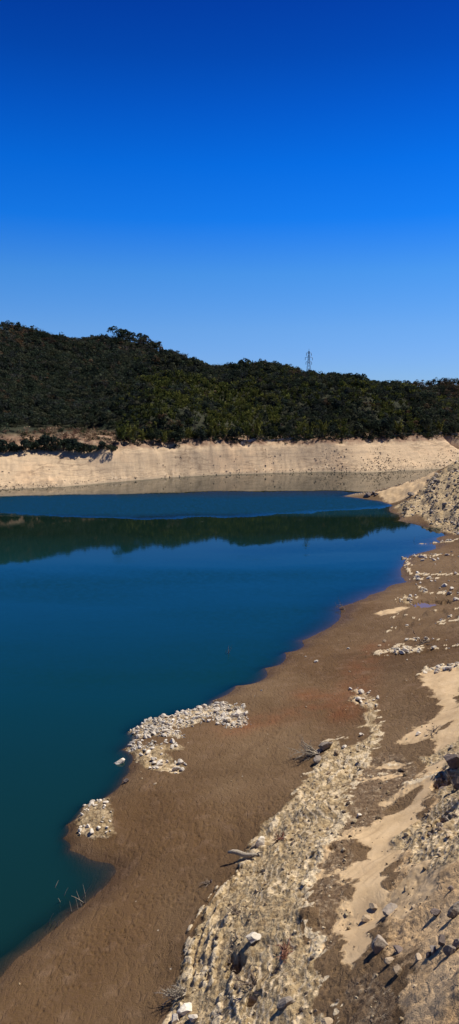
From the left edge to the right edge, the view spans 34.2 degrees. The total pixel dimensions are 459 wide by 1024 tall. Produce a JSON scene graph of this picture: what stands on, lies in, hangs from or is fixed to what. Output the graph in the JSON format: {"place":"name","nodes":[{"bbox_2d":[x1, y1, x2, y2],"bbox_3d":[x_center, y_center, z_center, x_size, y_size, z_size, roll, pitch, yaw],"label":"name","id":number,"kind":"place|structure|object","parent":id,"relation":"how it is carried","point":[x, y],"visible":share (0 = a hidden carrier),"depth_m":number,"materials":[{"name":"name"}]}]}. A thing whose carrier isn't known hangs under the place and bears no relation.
{"place":"outdoors","nodes":[
{"label":"outdoors","id":0,"kind":"place"},
{"bbox_2d":[0,469,443,964],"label":"water","id":1,"kind":"structure","parent":0,"point":[125,606],"depth_m":94.89,"materials":[{"name":"blue liquid"}]},
{"bbox_2d":[0,342,458,1023],"bbox_3d":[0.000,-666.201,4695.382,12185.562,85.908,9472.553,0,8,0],"label":"ground","id":2,"kind":"structure","parent":0,"point":[120,946],"depth_m":41.09,"materials":[{"name":"brown soil"}]},
{"bbox_2d":[0,439,16,451],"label":"evergreen bush","id":3,"kind":"object","parent":2,"relation":"on","point":[3,447],"visible":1,"depth_m":249.83,"materials":[{"name":"green plant"}]},
{"bbox_2d":[9,442,22,452],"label":"evergreen bush","id":4,"kind":"object","parent":2,"relation":"on","point":[14,448],"visible":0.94,"depth_m":251.17,"materials":[{"name":"green plant"}]},
{"bbox_2d":[20,439,31,450],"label":"evergreen bush","id":5,"kind":"object","parent":2,"relation":"on","point":[26,443],"visible":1,"depth_m":252.08,"materials":[{"name":"green plant"}]},
{"bbox_2d":[29,442,47,451],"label":"evergreen bush","id":6,"kind":"object","parent":2,"relation":"on","point":[36,445],"visible":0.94,"depth_m":254.85,"materials":[{"name":"green plant"}]},
{"bbox_2d":[33,434,58,450],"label":"evergreen bush","id":7,"kind":"object","parent":2,"relation":"on","point":[44,440],"visible":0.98,"depth_m":255.22,"materials":[{"name":"green plant"}]},
{"bbox_2d":[47,443,62,450],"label":"evergreen bush","id":8,"kind":"object","parent":2,"relation":"on","point":[52,447],"visible":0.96,"depth_m":255.15,"materials":[{"name":"green plant"}]},
{"bbox_2d":[57,438,73,450],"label":"evergreen bush","id":9,"kind":"object","parent":2,"relation":"on","point":[63,442],"visible":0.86,"depth_m":255.61,"materials":[{"name":"green plant"}]},
{"bbox_2d":[65,438,82,450],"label":"evergreen bush","id":10,"kind":"object","parent":2,"relation":"on","point":[73,441],"visible":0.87,"depth_m":255.35,"materials":[{"name":"green plant"}]},
{"bbox_2d":[66,443,88,453],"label":"evergreen bush","id":11,"kind":"object","parent":2,"relation":"on","point":[76,448],"visible":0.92,"depth_m":254.69,"materials":[{"name":"green plant"}]},
{"bbox_2d":[80,444,98,452],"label":"evergreen bush","id":12,"kind":"object","parent":2,"relation":"on","point":[91,447],"visible":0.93,"depth_m":255.43,"materials":[{"name":"green plant"}]},
{"bbox_2d":[98,440,105,449],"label":"evergreen bush","id":13,"kind":"object","parent":2,"relation":"on","point":[101,443],"visible":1,"depth_m":255.33,"materials":[{"name":"green plant"}]},
{"bbox_2d":[104,444,117,450],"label":"evergreen bush","id":14,"kind":"object","parent":2,"relation":"on","point":[111,447],"visible":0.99,"depth_m":255.47,"materials":[{"name":"green plant"}]},
{"bbox_2d":[107,326,128,333],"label":"evergreen tree","id":15,"kind":"object","parent":2,"relation":"on","point":[112,329],"visible":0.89,"depth_m":507.84,"materials":[{"name":"green plant"}]},
{"bbox_2d":[115,758,124,764],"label":"boulder","id":16,"kind":"object","parent":2,"relation":"on","point":[121,760],"visible":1,"depth_m":52.78,"materials":[{"name":"stone"}]},
{"bbox_2d":[115,421,128,444],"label":"bamboo clump","id":17,"kind":"object","parent":2,"relation":"on","point":[121,430],"visible":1,"depth_m":262.59,"materials":[{"name":"green plant"}]},
{"bbox_2d":[124,331,135,337],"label":"evergreen tree","id":18,"kind":"object","parent":2,"relation":"on","point":[130,333],"visible":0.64,"depth_m":513.10,"materials":[{"name":"green plant"}]},
{"bbox_2d":[126,424,136,443],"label":"bamboo clump","id":19,"kind":"object","parent":2,"relation":"on","point":[130,431],"visible":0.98,"depth_m":264.95,"materials":[{"name":"green plant"}]},
{"bbox_2d":[135,333,148,339],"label":"evergreen tree","id":20,"kind":"object","parent":2,"relation":"on","point":[144,335],"visible":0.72,"depth_m":514.28,"materials":[{"name":"green plant"}]},
{"bbox_2d":[138,429,146,443],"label":"bamboo clump","id":21,"kind":"object","parent":2,"relation":"on","point":[142,434],"visible":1,"depth_m":268.88,"materials":[{"name":"green plant"}]},
{"bbox_2d":[145,431,162,445],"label":"evergreen tree","id":22,"kind":"object","parent":2,"relation":"on","point":[153,435],"visible":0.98,"depth_m":272.33,"materials":[{"name":"green plant"}]},
{"bbox_2d":[159,430,170,443],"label":"bamboo clump","id":23,"kind":"object","parent":2,"relation":"on","point":[163,438],"visible":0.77,"depth_m":274.92,"materials":[{"name":"green plant"}]},
{"bbox_2d":[152,978,186,1007],"bbox_3d":[-2.368,19.007,29.418,1.453,1.514,1.130,0,8,0],"label":"dead shrub","id":24,"kind":"object","parent":2,"relation":"on","point":[178,993],"visible":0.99,"depth_m":29.28,"materials":[{"name":"grey plant"}]},
{"bbox_2d":[171,1013,180,1023],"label":"boulder","id":25,"kind":"object","parent":2,"relation":"on","point":[176,1017],"visible":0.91,"depth_m":28.08,"materials":[{"name":"stone"}]},
{"bbox_2d":[170,428,184,443],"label":"evergreen tree","id":26,"kind":"object","parent":2,"relation":"on","point":[176,436],"visible":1,"depth_m":277.15,"materials":[{"name":"green plant"}]},
{"bbox_2d":[177,1002,191,1015],"bbox_3d":[-1.662,18.924,28.298,0.640,0.385,0.476,-14,14,-33],"label":"boulder","id":27,"kind":"object","parent":2,"relation":"on","point":[184,1009],"visible":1,"depth_m":28.20,"materials":[{"name":"stone"}]},
{"bbox_2d":[125,701,250,751],"bbox_3d":[-3.507,16.439,59.136,10.747,1.110,7.512,-3,8,-19],"label":"pale rubble","id":28,"kind":"object","parent":2,"relation":"on","point":[150,726],"visible":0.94,"depth_m":58.40,"materials":[{"name":"stone"}]},
{"bbox_2d":[185,427,192,441],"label":"bamboo clump","id":29,"kind":"object","parent":2,"relation":"on","point":[188,431],"visible":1,"depth_m":281.19,"materials":[{"name":"green plant"}]},
{"bbox_2d":[188,1014,197,1022],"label":"boulder","id":30,"kind":"object","parent":2,"relation":"on","point":[192,1018],"visible":1,"depth_m":27.42,"materials":[{"name":"stone"}]},
{"bbox_2d":[193,429,204,441],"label":"evergreen tree","id":31,"kind":"object","parent":2,"relation":"on","point":[200,433],"visible":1,"depth_m":282.17,"materials":[{"name":"green plant"}]},
{"bbox_2d":[198,879,211,888],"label":"dead shrub","id":32,"kind":"object","parent":2,"relation":"on","point":[207,883],"visible":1,"depth_m":37.04,"materials":[{"name":"plant"}]},
{"bbox_2d":[209,424,216,440],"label":"bamboo clump","id":33,"kind":"object","parent":2,"relation":"on","point":[211,431],"visible":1,"depth_m":285.85,"materials":[{"name":"green plant"}]},
{"bbox_2d":[220,423,230,439],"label":"bamboo clump","id":34,"kind":"object","parent":2,"relation":"on","point":[223,429],"visible":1,"depth_m":287.71,"materials":[{"name":"green plant"}]},
{"bbox_2d":[0,320,458,441],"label":"forest","id":35,"kind":"object","parent":2,"relation":"on","point":[99,365],"visible":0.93,"depth_m":350.82,"materials":[{"name":"green plant"}]},
{"bbox_2d":[0,423,458,450],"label":"dry scrub","id":36,"kind":"object","parent":2,"relation":"on","point":[49,430],"visible":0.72,"depth_m":289.40,"materials":[{"name":"green plant"}]},
{"bbox_2d":[0,444,458,494],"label":"bank stones","id":37,"kind":"object","parent":2,"relation":"on","point":[409,481],"visible":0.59,"depth_m":291.81,"materials":[{"name":"beige stone"}]},
{"bbox_2d":[221,946,241,973],"bbox_3d":[0.411,18.054,29.623,1.832,0.974,2.406,-7,10,-40],"label":"dead shrub","id":38,"kind":"object","parent":2,"relation":"on","point":[239,970],"visible":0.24,"depth_m":29.51,"materials":[{"name":"brown plant"}]},
{"bbox_2d":[227,426,244,439],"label":"evergreen tree","id":39,"kind":"object","parent":2,"relation":"on","point":[231,433],"visible":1,"depth_m":288.99,"materials":[{"name":"green plant"}]},
{"bbox_2d":[231,709,242,716],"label":"boulder","id":40,"kind":"object","parent":2,"relation":"on","point":[238,712],"visible":0.99,"depth_m":59.01,"materials":[{"name":"stone"}]},
{"bbox_2d":[225,898,249,914],"bbox_3d":[0.368,17.417,32.523,1.169,1.022,1.389,0,8,0],"label":"dead shrub","id":41,"kind":"object","parent":2,"relation":"on","point":[235,910],"visible":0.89,"depth_m":32.72,"materials":[{"name":"brown plant"}]},
{"bbox_2d":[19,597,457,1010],"bbox_3d":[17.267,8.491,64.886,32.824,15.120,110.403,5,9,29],"label":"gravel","id":42,"kind":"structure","parent":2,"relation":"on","point":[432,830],"depth_m":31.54,"materials":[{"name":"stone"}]},
{"bbox_2d":[239,358,249,364],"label":"evergreen tree","id":43,"kind":"object","parent":2,"relation":"on","point":[243,362],"visible":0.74,"depth_m":385.86,"materials":[{"name":"green plant"}]},
{"bbox_2d":[228,849,263,857],"bbox_3d":[0.939,17.566,38.225,2.140,0.474,0.484,2,8,14],"label":"driftwood log","id":44,"kind":"object","parent":2,"relation":"on","point":[241,853],"visible":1,"depth_m":38.30,"materials":[{"name":"grey wood"}]},
{"bbox_2d":[239,421,253,439],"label":"bamboo clump","id":45,"kind":"object","parent":2,"relation":"on","point":[247,427],"visible":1,"depth_m":293.58,"materials":[{"name":"green plant"}]},
{"bbox_2d":[246,932,260,943],"bbox_3d":[0.962,16.886,29.477,0.629,0.435,0.541,-6,10,-38],"label":"boulder","id":46,"kind":"object","parent":2,"relation":"on","point":[252,937],"visible":1,"depth_m":29.34,"materials":[{"name":"stone"}]},
{"bbox_2d":[253,420,262,437],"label":"bamboo clump","id":47,"kind":"object","parent":2,"relation":"on","point":[257,426],"visible":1,"depth_m":294.00,"materials":[{"name":"green plant"}]},
{"bbox_2d":[256,836,264,846],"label":"boulder","id":48,"kind":"object","parent":2,"relation":"on","point":[260,841],"visible":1,"depth_m":38.73,"materials":[{"name":"stone"}]},
{"bbox_2d":[241,437,294,444],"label":"roadside wall","id":49,"kind":"structure","parent":2,"relation":"on","point":[251,440],"depth_m":296.83,"materials":[{"name":"concrete"}]},
{"bbox_2d":[78,637,458,1023],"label":"rubble","id":50,"kind":"object","parent":2,"relation":"on","point":[313,852],"visible":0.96,"depth_m":33.13,"materials":[{"name":"stone"}]},
{"bbox_2d":[227,963,278,997],"bbox_3d":[0.875,16.881,27.047,1.608,1.004,1.238,-5,9,-30],"label":"dead shrub","id":51,"kind":"object","parent":50,"relation":"on","point":[253,983],"visible":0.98,"depth_m":27.04,"materials":[{"name":"brown plant"}]},
{"bbox_2d":[266,427,277,437],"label":"evergreen tree","id":52,"kind":"object","parent":2,"relation":"on","point":[270,431],"visible":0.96,"depth_m":299.41,"materials":[{"name":"green plant"}]},
{"bbox_2d":[273,829,286,843],"bbox_3d":[2.730,16.905,38.707,0.876,0.935,1.260,6,10,36],"label":"dead shrub","id":53,"kind":"object","parent":2,"relation":"on","point":[279,838],"visible":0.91,"depth_m":38.60,"materials":[{"name":"brown plant"}]},
{"bbox_2d":[272,936,294,961],"bbox_3d":[2.097,16.243,27.687,0.958,0.827,1.417,0,8,0],"label":"dead shrub","id":54,"kind":"object","parent":2,"relation":"on","point":[285,951],"visible":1,"depth_m":27.75,"materials":[{"name":"brown plant"}]},
{"bbox_2d":[276,996,294,1010],"bbox_3d":[1.838,16.223,24.646,0.621,0.343,0.474,-22,13,-31],"label":"boulder","id":55,"kind":"object","parent":2,"relation":"on","point":[283,1003],"visible":1,"depth_m":24.54,"materials":[{"name":"grey stone"}]},
{"bbox_2d":[278,425,292,434],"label":"evergreen tree","id":56,"kind":"object","parent":2,"relation":"on","point":[285,430],"visible":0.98,"depth_m":302.69,"materials":[{"name":"green plant"}]},
{"bbox_2d":[296,422,303,432],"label":"bamboo clump","id":57,"kind":"object","parent":2,"relation":"on","point":[300,427],"visible":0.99,"depth_m":302.26,"materials":[{"name":"green plant"}]},
{"bbox_2d":[289,736,319,760],"bbox_3d":[4.955,15.943,49.672,1.983,2.060,1.708,-3,9,-21],"label":"dead shrub","id":58,"kind":"object","parent":2,"relation":"on","point":[311,752],"visible":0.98,"depth_m":49.57,"materials":[{"name":"grey wood"}]},
{"bbox_2d":[305,351,312,372],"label":"power pylon","id":59,"kind":"object","parent":2,"relation":"on","point":[308,362],"visible":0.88,"depth_m":377.31,"materials":[{"name":"metal"}]},
{"bbox_2d":[303,422,315,438],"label":"bamboo clump","id":60,"kind":"object","parent":2,"relation":"on","point":[310,430],"visible":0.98,"depth_m":302.08,"materials":[{"name":"green plant"}]},
{"bbox_2d":[313,755,320,762],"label":"boulder","id":61,"kind":"object","parent":2,"relation":"on","point":[317,759],"visible":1,"depth_m":48.15,"materials":[{"name":"grey stone"}]},
{"bbox_2d":[318,420,331,437],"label":"bamboo clump","id":62,"kind":"object","parent":2,"relation":"on","point":[323,428],"visible":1,"depth_m":302.37,"materials":[{"name":"green plant"}]},
{"bbox_2d":[318,742,332,750],"bbox_3d":[6.466,15.694,50.059,0.954,0.717,0.670,-18,21,-20],"label":"boulder","id":63,"kind":"object","parent":2,"relation":"on","point":[323,746],"visible":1,"depth_m":49.76,"materials":[{"name":"grey stone"}]},
{"bbox_2d":[321,1017,332,1023],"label":"boulder","id":64,"kind":"object","parent":2,"relation":"on","point":[327,1020],"visible":1,"depth_m":22.47,"materials":[{"name":"beige stone"}]},
{"bbox_2d":[325,423,340,434],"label":"evergreen tree","id":65,"kind":"object","parent":2,"relation":"on","point":[330,429],"visible":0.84,"depth_m":305.04,"materials":[{"name":"green plant"}]},
{"bbox_2d":[214,532,458,703],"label":"loose stones","id":66,"kind":"object","parent":2,"relation":"on","point":[409,600],"visible":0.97,"depth_m":94.28,"materials":[{"name":"grey stone"}]},
{"bbox_2d":[340,425,348,432],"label":"bamboo clump","id":67,"kind":"object","parent":2,"relation":"on","point":[345,430],"visible":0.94,"depth_m":308.36,"materials":[{"name":"green plant"}]},
{"bbox_2d":[347,373,361,378],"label":"evergreen tree","id":68,"kind":"object","parent":2,"relation":"on","point":[357,375],"visible":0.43,"depth_m":359.91,"materials":[{"name":"green plant"}]},
{"bbox_2d":[354,423,367,436],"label":"evergreen tree","id":69,"kind":"object","parent":2,"relation":"on","point":[358,426],"visible":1,"depth_m":312.29,"materials":[{"name":"green plant"}]},
{"bbox_2d":[361,914,370,921],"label":"boulder","id":70,"kind":"object","parent":2,"relation":"on","point":[366,918],"visible":1,"depth_m":27.62,"materials":[{"name":"beige stone"}]},
{"bbox_2d":[363,420,380,432],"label":"evergreen tree","id":71,"kind":"object","parent":2,"relation":"on","point":[372,425],"visible":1,"depth_m":314.07,"materials":[{"name":"green plant"}]},
{"bbox_2d":[369,903,377,908],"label":"boulder","id":72,"kind":"object","parent":2,"relation":"on","point":[372,906],"visible":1,"depth_m":28.08,"materials":[{"name":"beige stone"}]},
{"bbox_2d":[371,935,387,953],"bbox_3d":[4.954,14.367,24.752,0.597,0.575,0.408,-4,9,-29],"label":"boulder","id":73,"kind":"object","parent":2,"relation":"on","point":[379,943],"visible":1,"depth_m":24.61,"materials":[{"name":"grey stone"}]},
{"bbox_2d":[376,417,394,430],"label":"evergreen tree","id":74,"kind":"object","parent":2,"relation":"on","point":[385,424],"visible":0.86,"depth_m":315.97,"materials":[{"name":"green plant"}]},
{"bbox_2d":[384,957,393,964],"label":"boulder","id":75,"kind":"object","parent":2,"relation":"on","point":[388,960],"visible":1,"depth_m":23.35,"materials":[{"name":"beige stone"}]},
{"bbox_2d":[382,903,397,915],"bbox_3d":[5.855,14.437,26.947,0.707,0.372,0.483,-15,6,-41],"label":"boulder","id":76,"kind":"object","parent":2,"relation":"on","point":[388,909],"visible":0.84,"depth_m":26.89,"materials":[{"name":"grey stone"}]},
{"bbox_2d":[393,964,401,975],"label":"boulder","id":77,"kind":"object","parent":2,"relation":"on","point":[397,969],"visible":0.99,"depth_m":22.22,"materials":[{"name":"beige stone"}]},
{"bbox_2d":[393,945,402,953],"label":"boulder","id":78,"kind":"object","parent":2,"relation":"on","point":[398,949],"visible":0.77,"depth_m":23.86,"materials":[{"name":"stone"}]},
{"bbox_2d":[393,420,403,433],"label":"bamboo clump","id":79,"kind":"object","parent":2,"relation":"on","point":[400,426],"visible":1,"depth_m":321.17,"materials":[{"name":"green plant"}]},
{"bbox_2d":[415,953,421,960],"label":"boulder","id":80,"kind":"object","parent":2,"relation":"on","point":[418,956],"visible":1,"depth_m":21.92,"materials":[{"name":"beige stone"}]},
{"bbox_2d":[413,630,432,645],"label":"dead shrub","id":81,"kind":"object","parent":2,"relation":"on","point":[424,641],"visible":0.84,"depth_m":72.52,"materials":[{"name":"grey plant"}]},
{"bbox_2d":[419,418,432,428],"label":"evergreen tree","id":82,"kind":"object","parent":2,"relation":"on","point":[427,422],"visible":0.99,"depth_m":330.75,"materials":[{"name":"green plant"}]},
{"bbox_2d":[411,602,440,607],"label":"puddle","id":83,"kind":"object","parent":2,"relation":"on","point":[421,605],"visible":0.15,"depth_m":93.08,"materials":[{"name":"blue liquid"}]},
{"bbox_2d":[395,460,458,541],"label":"hillside scree","id":84,"kind":"structure","parent":2,"relation":"on","point":[456,506],"depth_m":175.88,"materials":[{"name":"stone"}]},
{"bbox_2d":[426,725,441,736],"bbox_3d":[12.798,13.720,46.794,1.062,0.731,1.891,4,9,26],"label":"dead shrub","id":85,"kind":"object","parent":2,"relation":"on","point":[431,735],"visible":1,"depth_m":46.90,"materials":[{"name":"brown plant"}]},
{"bbox_2d":[430,945,437,954],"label":"boulder","id":86,"kind":"object","parent":2,"relation":"on","point":[433,948],"visible":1,"depth_m":21.49,"materials":[{"name":"grey stone"}]},
{"bbox_2d":[430,908,440,915],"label":"boulder","id":87,"kind":"object","parent":2,"relation":"on","point":[434,911],"visible":0.99,"depth_m":24.23,"materials":[{"name":"stone"}]},
{"bbox_2d":[435,420,444,430],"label":"bamboo clump","id":88,"kind":"object","parent":2,"relation":"on","point":[439,427],"visible":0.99,"depth_m":335.87,"materials":[{"name":"green plant"}]},
{"bbox_2d":[438,934,445,946],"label":"boulder","id":89,"kind":"object","parent":2,"relation":"on","point":[441,940],"visible":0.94,"depth_m":21.35,"materials":[{"name":"stone"}]},
{"bbox_2d":[443,945,455,956],"bbox_3d":[6.080,12.098,20.542,0.234,0.307,0.370,-6,10,-39],"label":"boulder","id":90,"kind":"object","parent":2,"relation":"on","point":[448,950],"visible":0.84,"depth_m":20.48,"materials":[{"name":"grey stone"}]},
{"bbox_2d":[444,754,458,768],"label":"boulder","id":91,"kind":"object","parent":2,"relation":"on","point":[452,760],"visible":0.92,"depth_m":38.57,"materials":[{"name":"stone"}]},
{"bbox_2d":[447,901,458,918],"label":"boulder","id":92,"kind":"object","parent":2,"relation":"on","point":[453,911],"visible":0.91,"depth_m":22.61,"materials":[{"name":"grey stone"}]},
{"bbox_2d":[450,422,458,430],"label":"evergreen tree","id":93,"kind":"object","parent":2,"relation":"on","point":[453,425],"visible":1,"depth_m":336.28,"materials":[{"name":"green plant"}]},
{"bbox_2d":[452,776,458,789],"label":"boulder","id":94,"kind":"object","parent":2,"relation":"on","point":[455,780],"visible":0.91,"depth_m":35.52,"materials":[{"name":"stone"}]},
{"bbox_2d":[452,938,458,947],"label":"boulder","id":95,"kind":"object","parent":2,"relation":"on","point":[455,943],"visible":0.75,"depth_m":20.75,"materials":[{"name":"grey stone"}]},
{"bbox_2d":[0,0,458,385],"label":"sky","id":96,"kind":"structure","parent":0,"point":[217,182],"materials":[{"name":"blue"}]}
]}

